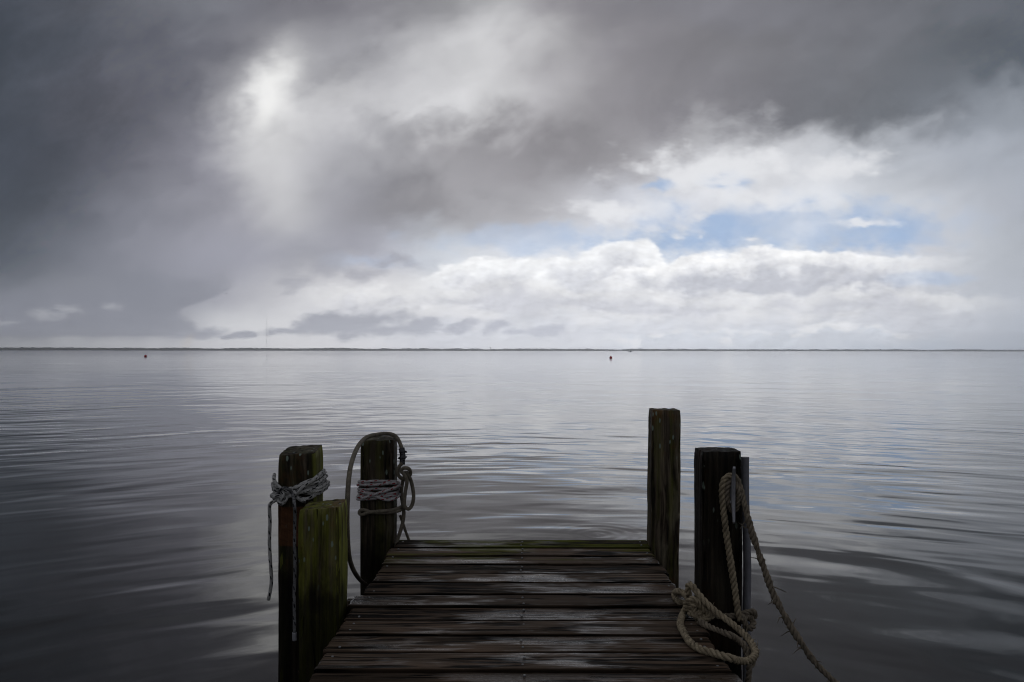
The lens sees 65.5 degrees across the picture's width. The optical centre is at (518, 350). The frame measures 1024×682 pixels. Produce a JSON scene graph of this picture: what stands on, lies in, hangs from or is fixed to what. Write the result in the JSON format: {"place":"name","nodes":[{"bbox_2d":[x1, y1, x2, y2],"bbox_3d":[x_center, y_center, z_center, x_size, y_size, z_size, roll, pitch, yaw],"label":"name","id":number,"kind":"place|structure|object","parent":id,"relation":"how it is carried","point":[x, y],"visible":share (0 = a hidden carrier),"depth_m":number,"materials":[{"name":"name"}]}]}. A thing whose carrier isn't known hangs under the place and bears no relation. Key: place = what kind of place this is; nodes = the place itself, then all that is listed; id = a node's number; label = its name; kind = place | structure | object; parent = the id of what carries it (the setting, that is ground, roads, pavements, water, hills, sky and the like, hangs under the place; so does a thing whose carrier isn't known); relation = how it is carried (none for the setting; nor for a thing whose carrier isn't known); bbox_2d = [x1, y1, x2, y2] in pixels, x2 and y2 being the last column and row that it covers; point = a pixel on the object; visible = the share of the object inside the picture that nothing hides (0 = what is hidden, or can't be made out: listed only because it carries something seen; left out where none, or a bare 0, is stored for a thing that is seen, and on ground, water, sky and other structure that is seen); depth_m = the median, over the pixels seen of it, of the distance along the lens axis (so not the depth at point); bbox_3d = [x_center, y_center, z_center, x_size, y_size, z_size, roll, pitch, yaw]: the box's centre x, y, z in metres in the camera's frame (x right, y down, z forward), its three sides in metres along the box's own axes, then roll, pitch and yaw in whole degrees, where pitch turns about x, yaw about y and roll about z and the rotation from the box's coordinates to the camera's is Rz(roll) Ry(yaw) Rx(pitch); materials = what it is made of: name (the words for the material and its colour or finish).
{"place":"outdoors","nodes":[
{"label":"outdoors","id":0,"kind":"place"},
{"bbox_2d":[54,350,251,350],"bbox_3d":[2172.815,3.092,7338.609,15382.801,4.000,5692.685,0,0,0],"label":"shore","id":1,"kind":"structure","parent":0,"point":[123,350],"depth_m":5048.13,"materials":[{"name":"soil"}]},
{"bbox_2d":[0,347,1023,350],"bbox_3d":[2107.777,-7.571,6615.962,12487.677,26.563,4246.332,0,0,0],"label":"treeline","id":2,"kind":"object","parent":1,"relation":"on","point":[258,349],"visible":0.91,"depth_m":5990.66,"materials":[{"name":"grey"}]},
{"bbox_2d":[0,350,1023,681],"bbox_3d":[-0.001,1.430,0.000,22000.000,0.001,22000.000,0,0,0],"label":"water","id":3,"kind":"structure","parent":0,"point":[886,500],"depth_m":8.71,"materials":[{"name":"grey liquid"}]},
{"bbox_2d":[278,445,322,681],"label":"mooring post","id":4,"kind":"object","parent":3,"relation":"in","point":[298,464],"visible":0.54,"depth_m":2.99,"materials":[{"name":"brown wood"}]},
{"bbox_2d":[267,468,329,640],"bbox_3d":[-0.847,0.740,2.967,0.213,0.560,0.367,0,0,0],"label":"tied rope","id":5,"kind":"object","parent":4,"relation":"attached to","point":[280,495],"visible":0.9,"depth_m":2.96,"materials":[{"name":"grey fabric"}]},
{"bbox_2d":[298,499,347,681],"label":"mooring post","id":6,"kind":"object","parent":3,"relation":"in","point":[323,555],"visible":0.82,"depth_m":2.83,"materials":[{"name":"green wood"}]},
{"bbox_2d":[360,436,396,595],"bbox_3d":[-0.687,1.427,3.920,0.167,2.004,0.148,0,0,0],"label":"mooring post","id":7,"kind":"object","parent":3,"relation":"in","point":[378,532],"visible":0.48,"depth_m":3.85,"materials":[{"name":"brown wood"}]},
{"bbox_2d":[356,480,401,500],"bbox_3d":[-0.677,0.680,3.915,0.217,0.116,0.192,0,0,0],"label":"wrapped rope","id":8,"kind":"object","parent":7,"relation":"attached to","point":[384,494],"visible":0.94,"depth_m":3.83,"materials":[{"name":"grey fabric"}]},
{"bbox_2d":[345,432,414,586],"bbox_3d":[-0.639,0.768,3.516,0.275,0.751,0.862,0,0,0],"label":"draped rope","id":9,"kind":"object","parent":7,"relation":"attached to","point":[406,477],"visible":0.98,"depth_m":3.84,"materials":[{"name":"grey fabric"}]},
{"bbox_2d":[297,540,742,681],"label":"dock","id":10,"kind":"object","parent":3,"relation":"in","point":[513,610],"visible":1,"depth_m":2.75,"materials":[{"name":"brown wood"}]},
{"bbox_2d":[647,408,680,587],"bbox_3d":[0.687,1.354,3.833,0.163,2.153,0.143,0,0,0],"label":"mooring post","id":11,"kind":"object","parent":3,"relation":"in","point":[663,482],"visible":0.58,"depth_m":3.77,"materials":[{"name":"brown wood"}]},
{"bbox_2d":[694,447,741,679],"bbox_3d":[0.722,1.393,2.890,0.152,2.076,0.147,0,0,0],"label":"mooring post","id":12,"kind":"object","parent":3,"relation":"in","point":[713,466],"visible":0.62,"depth_m":2.82,"materials":[{"name":"brown wood"}]},
{"bbox_2d":[671,581,760,681],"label":"coiled rope","id":13,"kind":"object","parent":12,"relation":"attached to","point":[701,609],"visible":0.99,"depth_m":2.69,"materials":[{"name":"beige fabric"}]},
{"bbox_2d":[730,466,735,523],"bbox_3d":[0.747,0.501,2.789,0.032,0.200,0.068,0,0,0],"label":"cleat","id":14,"kind":"object","parent":12,"relation":"attached to","point":[733,494],"visible":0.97,"depth_m":2.76,"materials":[{"name":"metal"}]},
{"bbox_2d":[718,473,839,681],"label":"mooring rope","id":15,"kind":"object","parent":14,"relation":"attached to","point":[724,493],"visible":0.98,"depth_m":2.76,"materials":[{"name":"beige fabric"}]},
{"bbox_2d":[741,457,750,681],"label":"conduit pipe","id":16,"kind":"object","parent":12,"relation":"attached to","point":[746,603],"visible":0.66,"depth_m":2.91,"materials":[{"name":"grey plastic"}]},
{"bbox_2d":[0,0,1023,349],"label":"sky","id":17,"kind":"structure","parent":0,"point":[363,174],"materials":[{"name":"grey"}]}
]}

